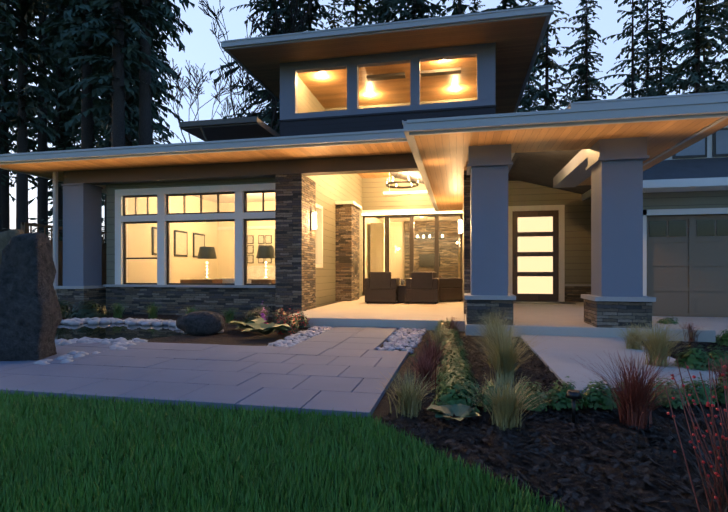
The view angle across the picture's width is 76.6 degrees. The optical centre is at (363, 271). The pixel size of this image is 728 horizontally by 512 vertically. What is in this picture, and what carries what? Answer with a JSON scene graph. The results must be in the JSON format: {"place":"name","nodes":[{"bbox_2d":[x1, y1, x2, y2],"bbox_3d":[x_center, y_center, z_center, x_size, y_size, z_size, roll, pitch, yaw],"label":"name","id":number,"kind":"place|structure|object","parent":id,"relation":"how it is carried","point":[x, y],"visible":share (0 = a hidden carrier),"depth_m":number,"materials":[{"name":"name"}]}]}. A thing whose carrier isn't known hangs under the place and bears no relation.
{"place":"outdoors","nodes":[
{"label":"outdoors","id":0,"kind":"place"},
{"bbox_2d":[55,323,185,339],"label":"pond water","id":1,"kind":"structure","parent":0,"point":[104,331],"depth_m":7.23,"materials":[{"name":"liquid"}]},
{"bbox_2d":[0,326,408,417],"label":"paver path","id":2,"kind":"structure","parent":0,"point":[338,369],"depth_m":4.10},
{"bbox_2d":[0,291,565,511],"bbox_3d":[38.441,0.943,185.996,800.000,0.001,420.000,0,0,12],"label":"lawn","id":3,"kind":"structure","parent":0,"point":[369,495],"depth_m":2.28,"materials":[{"name":"green plant"}]},
{"bbox_2d":[3,209,105,243],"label":"understory shrubs","id":4,"kind":"object","parent":3,"relation":"on","point":[49,233],"depth_m":16.03,"materials":[{"name":"green plant"}]},
{"bbox_2d":[21,222,105,285],"bbox_3d":[-7.243,-0.141,17.053,0.120,2.160,11.620,0,0,12],"label":"wood fence","id":5,"kind":"object","parent":3,"relation":"on","point":[25,227],"visible":0.06,"depth_m":12.37,"materials":[{"name":"brown wood"}]},
{"bbox_2d":[55,183,105,313],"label":"wing column","id":6,"kind":"structure","parent":3,"relation":"on","point":[82,241],"depth_m":10.13,"materials":[{"name":"paint"}]},
{"bbox_2d":[0,229,224,360],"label":"boulders","id":7,"kind":"object","parent":3,"relation":"on","point":[30,316],"visible":0.9,"depth_m":4.71,"materials":[{"name":"grey stone"}]},
{"bbox_2d":[33,317,223,364],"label":"white rocks","id":8,"kind":"object","parent":3,"relation":"on","point":[119,343],"visible":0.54,"depth_m":6.04,"materials":[{"name":"white stone"}]},
{"bbox_2d":[160,0,307,142],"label":"bare maple tree","id":9,"kind":"object","parent":3,"relation":"on","point":[293,28],"visible":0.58,"depth_m":27.01,"materials":[{"name":"grey plant"}]},
{"bbox_2d":[267,326,426,353],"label":"pebbles","id":10,"kind":"object","parent":3,"relation":"on","point":[397,339],"visible":0.94,"depth_m":6.25,"materials":[{"name":"white stone"}]},
{"bbox_2d":[0,0,727,242],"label":"conifer forest","id":11,"kind":"object","parent":3,"relation":"on","point":[109,52],"visible":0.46,"depth_m":26.66,"materials":[{"name":"green plant"}]},
{"bbox_2d":[59,314,727,511],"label":"mulch beds","id":12,"kind":"object","parent":3,"relation":"on","point":[231,334],"visible":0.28,"depth_m":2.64,"materials":[{"name":"brown wood"}]},
{"bbox_2d":[58,296,727,511],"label":"plants","id":13,"kind":"object","parent":12,"relation":"on","point":[282,324],"visible":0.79,"depth_m":1.82,"materials":[{"name":"red plant"}]},
{"bbox_2d":[111,302,727,430],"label":"ornamental grasses","id":14,"kind":"object","parent":12,"relation":"on","point":[634,395],"visible":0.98,"depth_m":3.65,"materials":[{"name":"green plant"}]},
{"bbox_2d":[565,389,581,422],"bbox_3d":[1.302,0.839,2.861,0.100,0.200,0.100,0,0,12],"label":"path light","id":15,"kind":"object","parent":12,"relation":"on","point":[573,395],"visible":0.9,"depth_m":2.85,"materials":[{"name":"black metal"}]},
{"bbox_2d":[431,314,727,412],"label":"boxwood hedge","id":16,"kind":"object","parent":12,"relation":"on","point":[455,375],"visible":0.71,"depth_m":3.20,"materials":[{"name":"green plant"}]},
{"bbox_2d":[103,126,727,316],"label":"house walls","id":17,"kind":"structure","parent":3,"relation":"on","point":[320,265],"depth_m":10.18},
{"bbox_2d":[53,172,57,297],"bbox_3d":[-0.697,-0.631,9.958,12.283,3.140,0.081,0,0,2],"label":"downspout","id":18,"kind":"object","parent":17,"relation":"attached to","point":[55,218],"visible":0.32,"depth_m":10.11,"materials":[{"name":"paint"}]},
{"bbox_2d":[128,193,274,282],"bbox_3d":[-3.102,-0.756,12.134,3.960,2.830,4.140,0,0,12],"label":"room interior","id":19,"kind":"object","parent":17,"relation":"in","point":[262,233],"depth_m":13.17,"materials":[{"name":"beige paint"}]},
{"bbox_2d":[191,279,274,283],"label":"lamp tables","id":20,"kind":"object","parent":19,"relation":"on","point":[220,281],"depth_m":10.86,"materials":[{"name":"brown wood"}]},
{"bbox_2d":[197,247,216,278],"bbox_3d":[-3.790,-0.211,11.123,0.460,0.780,0.460,0,0,12],"label":"table lamp","id":21,"kind":"object","parent":20,"relation":"on","point":[205,249],"depth_m":10.97,"materials":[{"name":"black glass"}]},
{"bbox_2d":[256,246,274,279],"bbox_3d":[-2.302,-0.211,10.815,0.460,0.780,0.460,0,0,12],"label":"table lamp","id":22,"kind":"object","parent":20,"relation":"on","point":[264,250],"depth_m":10.66,"materials":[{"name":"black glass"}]},
{"bbox_2d":[179,116,279,140],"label":"dark roof","id":23,"kind":"structure","parent":17,"relation":"on","point":[232,128],"depth_m":12.60,"materials":[{"name":"paint"}]},
{"bbox_2d":[0,129,514,218],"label":"roof","id":24,"kind":"structure","parent":17,"relation":"on","point":[46,164],"depth_m":8.71,"materials":[{"name":"paint"}]},
{"bbox_2d":[279,42,495,136],"bbox_3d":[0.932,-4.901,14.983,6.190,2.560,4.130,0,0,12],"label":"storey","id":25,"kind":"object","parent":24,"relation":"on","point":[303,111],"visible":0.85,"depth_m":13.13,"materials":[{"name":"blue paint"}]},
{"bbox_2d":[220,4,553,113],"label":"roof","id":26,"kind":"structure","parent":25,"relation":"on","point":[516,35],"depth_m":12.94,"materials":[{"name":"paint"}]},
{"bbox_2d":[319,60,456,95],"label":"ceiling lights","id":27,"kind":"object","parent":26,"relation":"in","point":[321,76],"visible":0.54,"depth_m":15.03},
{"bbox_2d":[63,149,590,192],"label":"porch beams","id":28,"kind":"structure","parent":17,"relation":"on","point":[573,172],"depth_m":9.27,"materials":[{"name":"paint"}]},
{"bbox_2d":[358,172,391,177],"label":"ceiling","id":29,"kind":"structure","parent":17,"relation":"attached to","point":[374,175],"depth_m":15.29,"materials":[{"name":"brown wood"}]},
{"bbox_2d":[385,171,419,188],"bbox_3d":[1.032,-2.703,12.374,0.930,0.776,0.899,0,0,12],"label":"chandelier","id":30,"kind":"object","parent":29,"relation":"on","point":[400,181],"visible":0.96,"depth_m":12.29,"materials":[{"name":"black metal"}]},
{"bbox_2d":[310,211,462,233],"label":"wall sconces","id":31,"kind":"object","parent":17,"relation":"attached to","point":[313,220],"depth_m":9.62,"materials":[{"name":"white glass"}]},
{"bbox_2d":[362,216,459,290],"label":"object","id":32,"kind":"object","parent":17,"relation":"attached to","point":[397,225],"depth_m":19.82,"materials":[{"name":"stone"}]},
{"bbox_2d":[464,144,515,324],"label":"entry column","id":33,"kind":"structure","parent":17,"relation":"on","point":[489,167],"depth_m":6.83,"materials":[{"name":"paint"}]},
{"bbox_2d":[512,210,574,303],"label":"front door","id":34,"kind":"structure","parent":17,"relation":"in","point":[535,256],"depth_m":12.23,"materials":[{"name":"brown wood"}]},
{"bbox_2d":[402,98,727,211],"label":"entry roof","id":35,"kind":"structure","parent":17,"relation":"attached to","point":[547,146],"depth_m":6.32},
{"bbox_2d":[581,137,655,328],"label":"entry column","id":36,"kind":"structure","parent":17,"relation":"on","point":[615,167],"depth_m":6.47,"materials":[{"name":"paint"}]},
{"bbox_2d":[566,91,727,108],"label":"roof","id":37,"kind":"structure","parent":17,"relation":"on","point":[653,99],"depth_m":9.73,"materials":[{"name":"paint"}]},
{"bbox_2d":[643,208,727,316],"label":"garage door","id":38,"kind":"structure","parent":17,"relation":"attached to","point":[685,262],"depth_m":9.66,"materials":[{"name":"paint"}]},
{"bbox_2d":[643,157,727,192],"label":"garage pent roof","id":39,"kind":"structure","parent":17,"relation":"on","point":[699,174],"depth_m":9.37,"materials":[{"name":"metal"}]},
{"bbox_2d":[672,128,727,158],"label":"garage windows","id":40,"kind":"structure","parent":17,"relation":"attached to","point":[698,149],"depth_m":10.26,"materials":[{"name":"blue glass"}]},
{"bbox_2d":[0,0,727,237],"label":"sky","id":41,"kind":"structure","parent":0,"point":[201,46],"materials":[{"name":"blue"}]},
{"bbox_2d":[383,172,427,195],"bbox_3d":[1.179,-2.576,12.344,1.300,0.990,0.200,0,0,12],"label":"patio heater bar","id":42,"kind":"object","parent":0,"point":[389,193],"visible":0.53,"depth_m":12.30,"materials":[{"name":"white metal"}]},
{"bbox_2d":[288,296,715,341],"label":"porch floor","id":43,"kind":"structure","parent":0,"point":[556,319],"depth_m":7.75,"materials":[{"name":"beige concrete"}]},
{"bbox_2d":[365,272,399,303],"bbox_3d":[0.478,0.389,11.671,0.780,0.780,0.800,0,0,12],"label":"patio chair","id":44,"kind":"object","parent":43,"relation":"on","point":[382,287],"visible":0.88,"depth_m":11.28,"materials":[{"name":"wicker"}]},
{"bbox_2d":[396,279,407,302],"bbox_3d":[0.974,0.479,11.646,0.320,0.600,0.350,0,0,12],"label":"side table","id":45,"kind":"object","parent":43,"relation":"on","point":[401,288],"visible":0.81,"depth_m":11.47,"materials":[{"name":"wicker"}]},
{"bbox_2d":[406,272,438,303],"bbox_3d":[1.488,0.389,11.616,0.780,0.780,0.800,0,0,12],"label":"patio chair","id":46,"kind":"object","parent":43,"relation":"on","point":[422,287],"visible":1,"depth_m":11.22,"materials":[{"name":"wicker"}]},
{"bbox_2d":[433,272,462,301],"bbox_3d":[2.199,0.389,12.439,0.800,0.780,0.780,0,0,3],"label":"patio chair","id":47,"kind":"object","parent":43,"relation":"on","point":[450,289],"visible":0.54,"depth_m":12.05,"materials":[{"name":"wicker"}]},
{"bbox_2d":[519,335,720,393],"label":"entry walkway","id":48,"kind":"structure","parent":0,"point":[559,355],"depth_m":4.78,"materials":[{"name":"concrete"}]},
{"bbox_2d":[655,316,727,336],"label":"driveway","id":49,"kind":"structure","parent":0,"point":[717,324],"depth_m":8.61,"materials":[{"name":"concrete"}]}
]}

